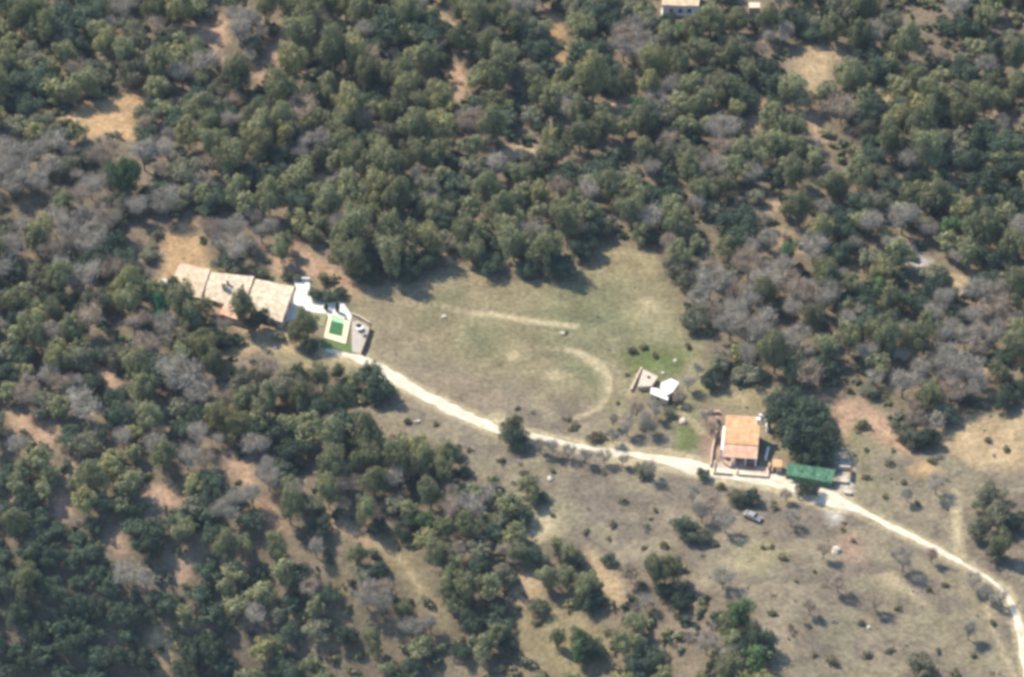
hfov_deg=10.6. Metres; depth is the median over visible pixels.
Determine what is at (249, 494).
bare tree
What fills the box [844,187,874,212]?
oak tree
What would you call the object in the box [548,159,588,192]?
oak tree
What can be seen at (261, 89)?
oak tree
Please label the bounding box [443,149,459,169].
oak tree
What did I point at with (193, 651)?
oak tree
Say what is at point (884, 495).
shrub
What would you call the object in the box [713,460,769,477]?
terrace
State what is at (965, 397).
oak tree
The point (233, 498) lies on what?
bare tree
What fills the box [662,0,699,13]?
distant house
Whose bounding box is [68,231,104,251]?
bare tree
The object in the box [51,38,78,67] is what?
pine tree
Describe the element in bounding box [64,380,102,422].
bare tree
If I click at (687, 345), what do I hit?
shrub
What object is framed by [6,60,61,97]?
oak tree
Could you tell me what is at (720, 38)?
oak tree
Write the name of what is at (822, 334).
bare tree
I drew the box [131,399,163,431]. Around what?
pine tree
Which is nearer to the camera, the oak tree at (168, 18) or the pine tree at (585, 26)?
the pine tree at (585, 26)
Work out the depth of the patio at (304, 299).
1308.48 m
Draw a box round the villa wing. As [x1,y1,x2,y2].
[174,264,209,301]
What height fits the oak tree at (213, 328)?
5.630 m
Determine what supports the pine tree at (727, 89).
on the ground at (494, 346)
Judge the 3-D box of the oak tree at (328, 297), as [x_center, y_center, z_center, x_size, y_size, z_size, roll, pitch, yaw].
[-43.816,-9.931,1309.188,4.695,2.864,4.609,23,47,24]
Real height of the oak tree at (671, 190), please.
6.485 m
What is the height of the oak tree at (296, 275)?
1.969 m
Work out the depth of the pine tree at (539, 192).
1331.35 m
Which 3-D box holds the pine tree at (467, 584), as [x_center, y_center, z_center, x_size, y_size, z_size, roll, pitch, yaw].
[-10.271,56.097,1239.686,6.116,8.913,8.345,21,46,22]
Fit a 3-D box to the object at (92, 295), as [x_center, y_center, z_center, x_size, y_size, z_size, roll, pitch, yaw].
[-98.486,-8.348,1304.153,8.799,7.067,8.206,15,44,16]
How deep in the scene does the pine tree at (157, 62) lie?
1364.23 m
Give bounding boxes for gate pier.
[840,478,847,483]
[843,489,851,495]
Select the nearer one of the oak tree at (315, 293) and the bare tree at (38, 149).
the oak tree at (315, 293)
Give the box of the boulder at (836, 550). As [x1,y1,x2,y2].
[831,546,840,554]
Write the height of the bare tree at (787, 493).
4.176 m
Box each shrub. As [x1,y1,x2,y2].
[324,548,331,553]
[340,603,352,613]
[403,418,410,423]
[495,457,505,464]
[514,650,522,658]
[518,469,529,474]
[530,619,541,625]
[537,669,547,676]
[566,419,578,430]
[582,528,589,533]
[586,429,606,441]
[601,627,614,633]
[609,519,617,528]
[617,496,628,504]
[627,347,637,353]
[638,343,647,350]
[652,351,658,358]
[659,541,668,548]
[684,342,690,348]
[715,482,725,488]
[725,599,733,606]
[766,609,777,615]
[767,543,774,549]
[770,503,780,510]
[777,553,789,560]
[811,650,818,657]
[825,654,838,665]
[852,419,873,431]
[861,474,871,479]
[861,650,871,658]
[881,492,887,498]
[883,459,894,467]
[883,646,894,653]
[893,604,902,610]
[925,585,932,592]
[926,457,935,463]
[941,582,949,587]
[949,667,959,676]
[970,651,976,657]
[984,436,990,442]
[989,618,995,624]
[1002,444,1009,451]
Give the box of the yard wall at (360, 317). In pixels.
[352,312,369,324]
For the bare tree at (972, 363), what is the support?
on the ground at (494, 346)
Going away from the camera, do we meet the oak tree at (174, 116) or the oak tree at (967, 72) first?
the oak tree at (174, 116)
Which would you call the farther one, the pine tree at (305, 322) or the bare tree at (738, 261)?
the bare tree at (738, 261)
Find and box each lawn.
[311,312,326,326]
[320,337,351,352]
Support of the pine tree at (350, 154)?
on the ground at (494, 346)
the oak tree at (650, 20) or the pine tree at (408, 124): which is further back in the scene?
the oak tree at (650, 20)
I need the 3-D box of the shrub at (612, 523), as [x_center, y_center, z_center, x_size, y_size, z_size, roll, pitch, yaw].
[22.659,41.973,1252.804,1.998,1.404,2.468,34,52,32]
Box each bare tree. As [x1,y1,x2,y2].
[0,135,16,155]
[0,141,40,172]
[0,155,17,187]
[0,250,17,286]
[0,317,8,333]
[1,173,26,201]
[2,227,27,257]
[3,133,17,148]
[4,433,32,456]
[9,161,31,190]
[10,382,38,407]
[11,214,37,238]
[19,371,36,384]
[22,137,49,167]
[25,168,53,194]
[34,153,64,180]
[34,228,69,259]
[35,362,63,386]
[37,127,68,155]
[43,318,62,337]
[45,203,72,233]
[45,371,75,394]
[49,185,69,196]
[52,26,75,41]
[52,214,81,244]
[52,253,74,268]
[59,142,73,157]
[64,181,96,206]
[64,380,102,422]
[65,55,95,76]
[66,255,104,290]
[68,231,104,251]
[70,297,105,335]
[73,201,101,226]
[73,213,111,240]
[74,169,105,198]
[79,143,116,175]
[91,200,123,228]
[95,135,124,160]
[98,162,117,189]
[99,251,126,282]
[104,15,122,32]
[107,0,134,17]
[110,425,132,448]
[110,558,143,586]
[119,306,152,336]
[119,398,137,415]
[121,135,166,170]
[121,193,148,220]
[125,0,138,12]
[127,329,164,357]
[133,566,159,589]
[136,115,152,127]
[141,429,163,453]
[145,13,166,33]
[145,183,179,219]
[148,308,178,340]
[150,161,169,179]
[152,348,204,393]
[156,134,170,155]
[157,137,177,161]
[158,180,177,195]
[160,125,176,139]
[167,56,195,89]
[174,440,204,469]
[182,378,212,405]
[184,419,210,445]
[187,44,224,72]
[190,169,215,186]
[193,371,215,389]
[194,151,216,173]
[194,448,215,469]
[196,215,223,237]
[204,228,234,253]
[209,495,240,526]
[213,97,230,110]
[213,385,234,407]
[214,316,232,330]
[217,107,243,128]
[217,211,251,243]
[221,2,249,23]
[223,12,257,47]
[223,88,245,105]
[224,232,251,263]
[224,486,246,507]
[236,2,264,33]
[239,430,272,458]
[241,233,260,254]
[241,481,263,507]
[244,207,263,225]
[244,600,267,625]
[251,353,283,379]
[252,216,276,243]
[252,463,283,490]
[255,22,269,40]
[257,454,276,472]
[261,217,278,234]
[283,477,306,500]
[286,88,318,121]
[290,143,308,158]
[293,128,318,149]
[297,574,320,597]
[307,534,326,557]
[308,382,321,397]
[310,122,331,145]
[316,6,329,19]
[321,412,338,422]
[323,210,344,234]
[331,166,359,181]
[333,469,358,496]
[351,584,380,608]
[353,106,376,127]
[354,16,376,38]
[358,222,374,237]
[359,586,398,615]
[366,41,381,59]
[376,576,394,595]
[383,461,404,491]
[395,614,424,638]
[409,163,424,178]
[418,0,427,10]
[420,612,439,633]
[440,489,457,505]
[441,493,461,518]
[447,539,466,554]
[450,489,487,515]
[453,108,472,120]
[454,105,486,133]
[472,482,499,507]
[477,20,500,41]
[484,149,507,173]
[493,540,511,559]
[506,0,539,13]
[518,214,545,233]
[533,436,550,452]
[546,437,560,455]
[548,173,573,198]
[556,90,587,117]
[559,442,575,458]
[573,218,589,236]
[574,174,602,200]
[577,447,594,462]
[594,445,614,463]
[603,425,622,440]
[607,412,618,424]
[608,32,634,61]
[610,18,642,42]
[610,21,624,32]
[616,453,629,466]
[619,13,645,32]
[619,411,637,432]
[619,561,640,582]
[627,23,659,48]
[628,38,652,64]
[628,399,645,419]
[636,199,663,230]
[636,588,656,610]
[638,407,657,431]
[640,156,664,180]
[641,87,670,106]
[643,457,657,479]
[644,397,664,415]
[658,73,682,94]
[658,127,679,144]
[659,230,677,250]
[672,388,685,402]
[681,374,697,390]
[684,282,712,307]
[685,481,701,502]
[686,195,707,213]
[690,261,733,299]
[690,498,709,522]
[692,360,706,375]
[694,629,721,654]
[696,155,708,174]
[698,254,720,280]
[698,407,716,420]
[699,110,743,139]
[701,490,721,512]
[702,153,717,167]
[702,420,722,436]
[703,151,729,177]
[707,135,735,157]
[707,297,730,316]
[709,563,737,588]
[710,307,755,340]
[712,508,739,532]
[713,643,745,667]
[716,267,742,292]
[721,295,746,324]
[722,277,742,303]
[727,243,764,278]
[736,279,765,316]
[738,339,757,364]
[740,157,766,187]
[740,313,774,344]
[743,233,759,254]
[746,263,785,286]
[753,302,783,324]
[754,40,768,54]
[755,227,780,248]
[756,210,773,229]
[757,256,771,274]
[761,24,780,46]
[768,250,796,276]
[772,0,786,12]
[778,487,794,498]
[779,20,794,44]
[780,267,803,288]
[780,294,802,322]
[780,330,803,352]
[781,507,803,526]
[783,320,813,344]
[784,273,819,303]
[793,353,823,387]
[797,229,832,264]
[798,596,817,614]
[801,342,819,360]
[807,277,818,292]
[810,196,831,216]
[812,275,845,314]
[813,540,833,558]
[814,332,833,340]
[821,88,858,124]
[829,568,847,591]
[834,266,850,277]
[836,307,859,324]
[847,233,863,253]
[852,337,880,365]
[860,207,886,238]
[863,590,886,610]
[864,17,889,40]
[872,189,885,198]
[874,0,890,13]
[880,234,898,251]
[886,198,921,234]
[887,363,923,398]
[888,545,915,570]
[896,144,923,170]
[898,484,914,501]
[904,396,924,411]
[905,408,928,429]
[908,355,931,385]
[916,218,938,240]
[916,377,938,386]
[921,301,945,320]
[924,349,947,375]
[925,546,941,560]
[926,471,945,494]
[927,410,946,430]
[931,315,961,347]
[932,284,958,313]
[932,364,960,390]
[933,376,969,403]
[934,338,965,369]
[940,0,974,19]
[943,284,960,297]
[944,348,986,381]
[947,247,964,265]
[955,321,980,349]
[957,305,986,327]
[959,273,992,305]
[960,617,978,639]
[963,569,982,589]
[967,368,990,398]
[968,318,988,338]
[971,340,987,355]
[973,52,999,71]
[975,288,1011,320]
[977,580,995,598]
[984,317,1008,349]
[986,586,1008,605]
[987,276,1011,298]
[995,112,1010,129]
[996,312,1013,332]
[1006,213,1023,234]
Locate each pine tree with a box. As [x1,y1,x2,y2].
[0,38,16,67]
[0,48,17,78]
[0,63,9,98]
[0,285,30,312]
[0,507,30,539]
[5,0,38,34]
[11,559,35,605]
[14,309,44,346]
[24,219,51,256]
[32,0,51,12]
[35,6,57,46]
[42,296,66,326]
[43,258,75,291]
[43,341,71,376]
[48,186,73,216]
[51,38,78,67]
[57,309,83,341]
[70,65,100,96]
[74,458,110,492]
[85,19,116,37]
[91,25,119,60]
[103,154,141,193]
[112,34,140,61]
[112,276,143,315]
[113,263,143,290]
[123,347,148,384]
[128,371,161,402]
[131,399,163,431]
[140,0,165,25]
[145,43,173,77]
[148,433,177,474]
[151,291,170,312]
[159,275,184,303]
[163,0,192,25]
[165,274,198,322]
[169,512,196,541]
[174,113,200,150]
[178,303,204,332]
[180,91,217,119]
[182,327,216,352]
[184,35,207,63]
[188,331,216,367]
[195,125,229,159]
[196,107,218,133]
[199,296,214,314]
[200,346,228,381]
[202,399,229,432]
[211,135,243,182]
[212,526,238,560]
[221,52,252,98]
[222,409,255,446]
[223,173,249,206]
[227,284,257,329]
[229,52,255,82]
[229,136,250,163]
[229,383,255,414]
[233,531,253,554]
[233,667,260,676]
[241,98,273,126]
[241,126,273,163]
[246,105,276,135]
[249,398,271,425]
[252,0,280,20]
[253,175,281,214]
[253,378,279,412]
[263,64,296,105]
[264,530,291,564]
[266,99,295,136]
[270,233,288,263]
[271,118,295,146]
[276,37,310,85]
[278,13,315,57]
[278,486,304,524]
[279,0,302,15]
[280,229,294,248]
[286,319,304,345]
[288,379,314,411]
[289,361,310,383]
[291,0,326,24]
[292,81,327,111]
[295,304,319,339]
[308,0,335,13]
[308,361,330,386]
[311,182,343,221]
[311,416,352,451]
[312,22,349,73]
[314,469,341,508]
[316,70,338,101]
[316,442,347,478]
[317,271,331,284]
[322,103,353,134]
[326,380,356,410]
[328,199,375,263]
[328,240,364,274]
[329,93,353,118]
[329,124,356,150]
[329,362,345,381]
[332,0,356,19]
[335,79,364,126]
[337,165,368,209]
[338,136,364,173]
[342,35,371,77]
[342,238,373,278]
[343,541,368,564]
[344,0,376,24]
[345,25,361,39]
[348,436,382,470]
[351,410,375,447]
[354,146,384,181]
[354,466,389,495]
[355,50,380,92]
[355,492,375,525]
[358,359,377,379]
[362,190,387,224]
[362,626,383,661]
[365,163,394,195]
[368,134,390,155]
[372,231,402,277]
[376,207,418,256]
[377,56,396,87]
[377,83,409,124]
[377,149,402,181]
[380,175,410,216]
[380,438,408,477]
[381,144,409,170]
[388,54,422,91]
[394,0,424,24]
[394,70,419,94]
[394,597,414,617]
[395,104,434,142]
[395,499,418,516]
[398,135,425,171]
[403,89,431,115]
[407,218,444,254]
[409,442,432,476]
[412,39,438,76]
[415,194,441,220]
[417,475,444,509]
[420,136,449,169]
[423,107,458,151]
[424,78,455,112]
[425,533,452,566]
[428,452,454,483]
[433,515,459,542]
[436,582,458,604]
[438,437,461,466]
[439,561,460,589]
[444,593,469,613]
[445,21,479,54]
[447,0,470,22]
[450,208,483,247]
[454,508,484,537]
[454,568,483,602]
[455,231,485,264]
[461,0,490,31]
[472,166,500,202]
[475,101,507,143]
[476,26,504,60]
[479,54,514,91]
[479,89,507,108]
[480,0,509,30]
[482,190,515,222]
[485,622,510,648]
[490,37,518,73]
[492,212,520,234]
[496,223,530,261]
[498,413,524,436]
[501,10,531,41]
[506,160,531,184]
[507,538,527,562]
[515,473,539,494]
[523,484,542,506]
[524,72,551,104]
[525,223,565,266]
[529,177,550,204]
[531,0,550,7]
[534,136,566,164]
[534,565,560,591]
[538,81,569,113]
[547,76,566,94]
[548,194,570,219]
[548,627,566,648]
[549,200,579,240]
[550,534,563,556]
[555,561,579,590]
[558,542,576,561]
[560,113,598,152]
[560,186,586,215]
[565,93,589,121]
[569,625,593,648]
[571,8,597,41]
[571,639,586,663]
[573,571,600,599]
[574,47,611,100]
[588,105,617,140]
[592,166,622,203]
[608,629,633,655]
[613,187,634,209]
[614,190,645,227]
[618,68,638,98]
[622,610,647,635]
[626,104,655,136]
[632,135,655,165]
[637,42,670,75]
[637,68,661,96]
[643,549,672,587]
[661,206,697,237]
[662,43,690,83]
[662,554,682,582]
[667,237,693,263]
[676,148,702,186]
[678,70,708,96]
[679,35,714,64]
[681,10,709,40]
[681,85,717,117]
[687,172,720,201]
[699,1,727,37]
[699,112,721,135]
[711,72,741,104]
[711,169,738,195]
[714,0,732,7]
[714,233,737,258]
[714,643,746,676]
[718,37,744,70]
[718,617,735,638]
[721,153,755,182]
[724,6,747,32]
[727,596,757,631]
[731,134,757,161]
[737,56,759,81]
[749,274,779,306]
[754,3,783,34]
[754,130,789,160]
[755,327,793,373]
[758,101,790,130]
[777,71,816,108]
[779,240,797,264]
[780,188,817,226]
[782,111,808,139]
[782,150,809,189]
[783,134,807,160]
[787,0,815,11]
[798,302,826,334]
[800,144,823,176]
[806,211,834,242]
[810,253,838,289]
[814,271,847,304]
[816,169,848,199]
[819,7,847,43]
[835,270,863,296]
[836,56,869,96]
[838,319,861,354]
[845,153,872,191]
[847,16,873,49]
[851,0,879,21]
[863,308,896,338]
[868,251,893,279]
[869,275,889,297]
[872,318,901,356]
[876,283,903,308]
[878,115,905,156]
[880,101,915,133]
[889,19,922,57]
[898,179,930,211]
[898,320,934,357]
[903,60,916,76]
[903,103,937,144]
[904,61,928,95]
[908,126,948,171]
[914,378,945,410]
[915,170,953,217]
[916,308,945,344]
[917,75,949,103]
[921,91,942,124]
[951,92,981,130]
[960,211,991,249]
[967,83,1002,115]
[973,3,996,36]
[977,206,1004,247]
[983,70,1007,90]
[987,358,1013,387]
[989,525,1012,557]
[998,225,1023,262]
[1002,327,1023,362]
[1003,37,1023,73]
[1004,265,1023,308]
[1007,316,1023,332]
[1008,68,1023,101]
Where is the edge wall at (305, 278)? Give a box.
[293,277,309,280]
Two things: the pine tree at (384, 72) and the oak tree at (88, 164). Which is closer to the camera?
the oak tree at (88, 164)
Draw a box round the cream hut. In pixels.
[749,2,759,14]
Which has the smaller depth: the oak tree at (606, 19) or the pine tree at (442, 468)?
the pine tree at (442, 468)
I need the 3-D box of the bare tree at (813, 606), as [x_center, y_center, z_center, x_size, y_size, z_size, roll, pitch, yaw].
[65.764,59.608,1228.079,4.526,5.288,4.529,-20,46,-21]
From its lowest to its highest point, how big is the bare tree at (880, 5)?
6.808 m
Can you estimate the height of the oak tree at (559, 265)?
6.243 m
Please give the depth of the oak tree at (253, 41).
1377.68 m
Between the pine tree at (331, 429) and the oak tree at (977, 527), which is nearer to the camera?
the oak tree at (977, 527)
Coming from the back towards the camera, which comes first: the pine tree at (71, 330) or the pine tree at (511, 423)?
the pine tree at (71, 330)
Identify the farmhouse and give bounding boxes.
[720,415,760,465]
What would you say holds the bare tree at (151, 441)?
on the ground at (494, 346)
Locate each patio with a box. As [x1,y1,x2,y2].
[285,281,351,321]
[661,7,698,16]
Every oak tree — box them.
[0,0,13,18]
[0,225,12,246]
[0,362,17,383]
[0,412,5,435]
[0,498,34,523]
[0,564,26,594]
[0,632,7,653]
[1,597,34,627]
[2,255,25,282]
[5,89,45,118]
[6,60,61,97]
[6,306,30,325]
[9,341,37,367]
[9,651,49,676]
[12,485,41,507]
[13,39,52,66]
[13,535,48,566]
[21,111,53,129]
[22,619,52,642]
[26,268,53,295]
[27,389,58,419]
[36,541,67,569]
[36,574,74,603]
[37,289,73,310]
[40,122,73,152]
[47,155,83,183]
[48,0,106,40]
[51,632,91,659]
[59,592,92,613]
[64,291,81,306]
[64,345,93,372]
[66,34,92,60]
[66,430,102,458]
[71,146,97,172]
[71,242,113,279]
[74,0,107,17]
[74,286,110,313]
[75,374,103,401]
[80,593,106,619]
[87,67,112,93]
[87,345,108,362]
[92,488,112,512]
[99,227,127,257]
[101,645,132,667]
[102,384,134,409]
[102,402,135,430]
[102,599,135,626]
[103,344,130,371]
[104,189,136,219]
[111,246,137,268]
[114,55,147,86]
[116,14,144,36]
[118,28,148,53]
[124,501,140,518]
[125,644,160,676]
[126,263,153,284]
[127,602,157,627]
[129,529,166,561]
[132,104,162,127]
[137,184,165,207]
[145,349,183,385]
[150,34,172,52]
[160,0,177,22]
[161,22,188,42]
[161,106,190,133]
[162,327,194,359]
[164,156,203,184]
[169,658,199,676]
[178,634,206,668]
[179,84,217,109]
[183,401,209,425]
[191,483,223,507]
[196,321,218,343]
[198,630,225,661]
[200,524,223,543]
[202,181,233,208]
[206,81,229,105]
[208,69,230,89]
[210,251,236,268]
[213,329,234,348]
[213,670,233,676]
[214,100,239,124]
[218,120,243,140]
[223,255,242,274]
[227,365,261,394]
[229,366,244,376]
[237,32,267,51]
[237,154,272,192]
[243,94,272,114]
[243,307,275,328]
[250,365,262,380]
[254,84,268,95]
[260,417,296,451]
[262,19,279,35]
[264,159,289,180]
[265,142,295,165]
[268,654,308,676]
[271,366,307,399]
[273,437,317,468]
[276,618,308,644]
[280,270,292,280]
[284,188,315,218]
[291,119,308,140]
[292,270,302,281]
[292,562,313,585]
[296,390,335,423]
[300,335,318,352]
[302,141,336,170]
[304,513,331,538]
[307,287,323,300]
[308,17,342,45]
[310,65,340,83]
[310,581,342,603]
[318,288,336,302]
[332,407,361,440]
[332,625,359,647]
[333,285,348,297]
[356,363,389,404]
[360,89,389,108]
[361,238,382,267]
[361,266,380,284]
[364,377,397,408]
[364,561,390,576]
[365,120,408,150]
[366,515,389,533]
[369,83,391,102]
[370,4,405,41]
[391,510,418,530]
[392,671,407,676]
[393,52,408,60]
[393,525,413,541]
[394,254,421,283]
[399,656,425,676]
[401,173,412,185]
[404,475,423,493]
[410,23,441,47]
[412,174,443,199]
[414,5,442,32]
[414,248,447,270]
[417,74,439,92]
[429,208,454,232]
[432,19,452,47]
[441,189,465,213]
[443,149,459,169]
[447,639,473,660]
[449,485,471,505]
[455,443,464,459]
[457,606,487,633]
[464,40,487,59]
[466,1,490,26]
[467,553,489,575]
[475,249,501,276]
[482,0,498,4]
[488,597,507,620]
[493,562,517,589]
[496,638,517,658]
[498,427,530,451]
[510,191,529,208]
[510,503,534,524]
[515,58,547,82]
[515,258,542,278]
[518,15,555,43]
[518,229,540,255]
[519,150,554,175]
[519,544,549,566]
[520,34,557,64]
[527,598,550,614]
[532,120,548,133]
[540,253,574,277]
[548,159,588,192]
[552,122,568,140]
[560,0,587,14]
[561,52,603,87]
[565,231,599,260]
[565,548,587,566]
[573,636,607,665]
[577,38,614,66]
[577,587,606,611]
[578,217,613,238]
[581,0,608,32]
[582,159,615,178]
[586,0,623,14]
[586,101,596,119]
[598,8,624,32]
[601,63,626,92]
[621,648,655,676]
[624,98,663,131]
[632,9,661,37]
[634,461,649,480]
[638,32,677,51]
[644,229,662,242]
[652,183,685,204]
[653,137,687,168]
[653,582,675,598]
[655,10,678,31]
[656,102,687,125]
[660,123,688,142]
[661,256,693,277]
[667,591,688,611]
[668,515,701,542]
[674,267,700,290]
[677,304,711,333]
[680,144,709,166]
[682,527,714,541]
[684,64,709,85]
[684,132,704,146]
[700,365,722,390]
[701,69,729,96]
[703,42,727,65]
[703,62,721,74]
[707,31,733,48]
[709,349,731,374]
[713,201,759,239]
[724,636,752,668]
[725,115,748,136]
[725,220,757,248]
[726,34,757,57]
[726,487,749,507]
[736,87,765,113]
[740,487,761,506]
[743,618,778,662]
[746,12,759,30]
[755,57,780,74]
[757,71,784,98]
[761,384,807,432]
[761,389,782,411]
[773,395,825,422]
[774,407,821,453]
[778,5,808,32]
[793,445,815,466]
[793,479,821,498]
[796,424,843,460]
[797,420,836,447]
[802,395,832,425]
[809,354,837,380]
[811,448,834,467]
[814,317,832,334]
[821,240,855,268]
[826,0,859,20]
[826,203,857,235]
[831,220,860,246]
[835,55,864,71]
[840,283,879,306]
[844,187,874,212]
[852,39,889,64]
[852,246,870,259]
[853,115,879,137]
[854,91,887,132]
[854,303,884,336]
[859,145,890,168]
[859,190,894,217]
[863,52,892,82]
[864,163,893,190]
[873,8,904,35]
[873,177,905,202]
[876,307,906,323]
[881,96,913,113]
[886,418,916,441]
[895,166,933,185]
[901,291,936,313]
[903,429,926,448]
[905,651,940,676]
[912,428,943,446]
[913,272,960,301]
[931,56,951,71]
[942,10,982,46]
[942,79,975,99]
[943,185,961,204]
[948,51,980,82]
[948,382,973,402]
[951,147,996,171]
[956,0,979,13]
[957,210,985,231]
[961,164,1012,206]
[963,116,1001,152]
[964,193,1000,218]
[966,514,994,544]
[969,269,1000,290]
[970,478,1009,510]
[977,244,1016,272]
[980,65,1007,86]
[980,499,1010,527]
[984,546,1005,563]
[985,35,1010,61]
[987,126,1023,166]
[994,383,1023,410]
[995,154,1023,180]
[1001,187,1023,211]
[1001,509,1023,531]
[1003,261,1023,277]
[1007,0,1022,4]
[1013,377,1023,392]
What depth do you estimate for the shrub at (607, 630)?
1231.12 m
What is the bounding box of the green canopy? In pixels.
[786,463,835,486]
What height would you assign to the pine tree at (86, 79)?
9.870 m
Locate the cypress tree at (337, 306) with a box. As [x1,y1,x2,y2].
[335,302,339,311]
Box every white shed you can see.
[650,387,668,405]
[660,379,678,401]
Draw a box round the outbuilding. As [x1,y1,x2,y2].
[768,459,782,472]
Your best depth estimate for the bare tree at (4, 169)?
1332.78 m
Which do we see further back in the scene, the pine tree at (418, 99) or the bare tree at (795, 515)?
the pine tree at (418, 99)
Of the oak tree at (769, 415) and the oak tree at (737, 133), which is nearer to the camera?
the oak tree at (769, 415)
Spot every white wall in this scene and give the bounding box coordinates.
[759,414,768,432]
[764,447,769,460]
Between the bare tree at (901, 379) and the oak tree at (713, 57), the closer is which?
the bare tree at (901, 379)
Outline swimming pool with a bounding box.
[324,314,350,344]
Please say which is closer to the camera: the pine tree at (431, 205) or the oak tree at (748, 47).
the pine tree at (431, 205)
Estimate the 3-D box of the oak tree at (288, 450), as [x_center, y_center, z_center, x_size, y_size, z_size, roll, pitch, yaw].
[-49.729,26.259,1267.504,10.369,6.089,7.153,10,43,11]
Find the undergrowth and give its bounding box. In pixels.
[0,0,1023,676]
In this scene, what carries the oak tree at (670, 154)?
on the ground at (494, 346)
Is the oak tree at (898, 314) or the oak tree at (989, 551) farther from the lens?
the oak tree at (898, 314)
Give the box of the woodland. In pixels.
[0,0,1023,676]
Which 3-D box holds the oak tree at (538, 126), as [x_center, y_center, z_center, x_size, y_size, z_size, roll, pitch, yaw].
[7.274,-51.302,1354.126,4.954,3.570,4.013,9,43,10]
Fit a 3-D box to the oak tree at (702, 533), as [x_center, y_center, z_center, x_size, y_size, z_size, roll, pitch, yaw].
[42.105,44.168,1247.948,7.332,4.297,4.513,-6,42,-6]
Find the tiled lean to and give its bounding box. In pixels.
[220,304,249,327]
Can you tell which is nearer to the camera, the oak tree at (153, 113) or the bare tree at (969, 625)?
the bare tree at (969, 625)
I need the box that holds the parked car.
[743,510,762,522]
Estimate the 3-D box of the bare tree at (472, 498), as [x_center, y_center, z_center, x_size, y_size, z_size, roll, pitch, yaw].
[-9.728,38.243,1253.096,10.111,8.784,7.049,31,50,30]
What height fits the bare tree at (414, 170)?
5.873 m
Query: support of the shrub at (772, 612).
on the ground at (494, 346)
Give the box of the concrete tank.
[638,369,657,389]
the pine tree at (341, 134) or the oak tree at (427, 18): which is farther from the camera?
the oak tree at (427, 18)
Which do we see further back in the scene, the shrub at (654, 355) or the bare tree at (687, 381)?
the shrub at (654, 355)
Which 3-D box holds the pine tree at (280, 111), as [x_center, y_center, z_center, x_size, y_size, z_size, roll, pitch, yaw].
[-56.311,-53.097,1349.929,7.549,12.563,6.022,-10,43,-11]
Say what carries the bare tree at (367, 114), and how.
on the ground at (494, 346)
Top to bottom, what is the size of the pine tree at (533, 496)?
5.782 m
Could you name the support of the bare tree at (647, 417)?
on the ground at (494, 346)
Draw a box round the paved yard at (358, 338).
[352,321,368,353]
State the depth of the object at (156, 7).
1381.36 m
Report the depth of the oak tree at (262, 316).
1299.85 m
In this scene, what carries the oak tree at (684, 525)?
on the ground at (494, 346)
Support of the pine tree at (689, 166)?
on the ground at (494, 346)
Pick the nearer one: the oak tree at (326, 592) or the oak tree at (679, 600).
the oak tree at (679, 600)
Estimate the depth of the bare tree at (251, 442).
1265.90 m
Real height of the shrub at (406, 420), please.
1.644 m
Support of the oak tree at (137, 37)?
on the ground at (494, 346)
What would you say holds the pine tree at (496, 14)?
on the ground at (494, 346)
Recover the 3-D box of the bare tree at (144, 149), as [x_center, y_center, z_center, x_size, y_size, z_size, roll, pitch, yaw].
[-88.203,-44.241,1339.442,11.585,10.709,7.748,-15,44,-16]
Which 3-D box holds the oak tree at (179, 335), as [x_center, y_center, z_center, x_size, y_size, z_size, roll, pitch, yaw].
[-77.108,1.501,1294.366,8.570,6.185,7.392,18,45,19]
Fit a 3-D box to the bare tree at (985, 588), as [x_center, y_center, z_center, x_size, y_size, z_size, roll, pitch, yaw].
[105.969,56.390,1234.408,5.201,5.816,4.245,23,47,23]
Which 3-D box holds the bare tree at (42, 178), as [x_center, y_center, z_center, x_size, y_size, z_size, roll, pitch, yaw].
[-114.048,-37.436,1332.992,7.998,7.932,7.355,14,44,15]
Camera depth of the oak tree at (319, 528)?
1252.81 m
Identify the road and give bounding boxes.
[325,349,1023,676]
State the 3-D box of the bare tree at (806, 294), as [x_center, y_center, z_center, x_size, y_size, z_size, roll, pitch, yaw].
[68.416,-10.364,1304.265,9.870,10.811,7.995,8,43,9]
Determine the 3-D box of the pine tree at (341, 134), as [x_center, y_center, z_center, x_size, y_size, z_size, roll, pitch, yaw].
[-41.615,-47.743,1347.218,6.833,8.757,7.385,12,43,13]
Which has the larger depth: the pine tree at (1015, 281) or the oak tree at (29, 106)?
the oak tree at (29, 106)
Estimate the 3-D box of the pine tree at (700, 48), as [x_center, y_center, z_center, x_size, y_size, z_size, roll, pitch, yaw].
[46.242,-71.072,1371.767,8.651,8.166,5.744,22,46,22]
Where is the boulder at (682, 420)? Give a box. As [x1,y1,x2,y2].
[679,417,686,423]
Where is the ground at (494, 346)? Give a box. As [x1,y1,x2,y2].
[0,0,1023,676]
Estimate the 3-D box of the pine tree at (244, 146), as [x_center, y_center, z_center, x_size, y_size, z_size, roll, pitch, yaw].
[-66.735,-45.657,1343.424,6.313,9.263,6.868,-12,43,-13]
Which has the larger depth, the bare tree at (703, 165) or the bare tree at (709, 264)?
the bare tree at (703, 165)
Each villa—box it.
[202,272,253,306]
[250,279,293,328]
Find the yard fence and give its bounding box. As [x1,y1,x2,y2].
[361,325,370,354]
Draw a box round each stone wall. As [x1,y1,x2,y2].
[630,367,641,391]
[709,416,717,466]
[839,465,849,470]
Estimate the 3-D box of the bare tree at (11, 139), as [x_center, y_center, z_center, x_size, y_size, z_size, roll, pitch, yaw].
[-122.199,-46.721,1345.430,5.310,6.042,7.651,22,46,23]
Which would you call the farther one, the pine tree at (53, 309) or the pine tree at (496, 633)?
the pine tree at (53, 309)

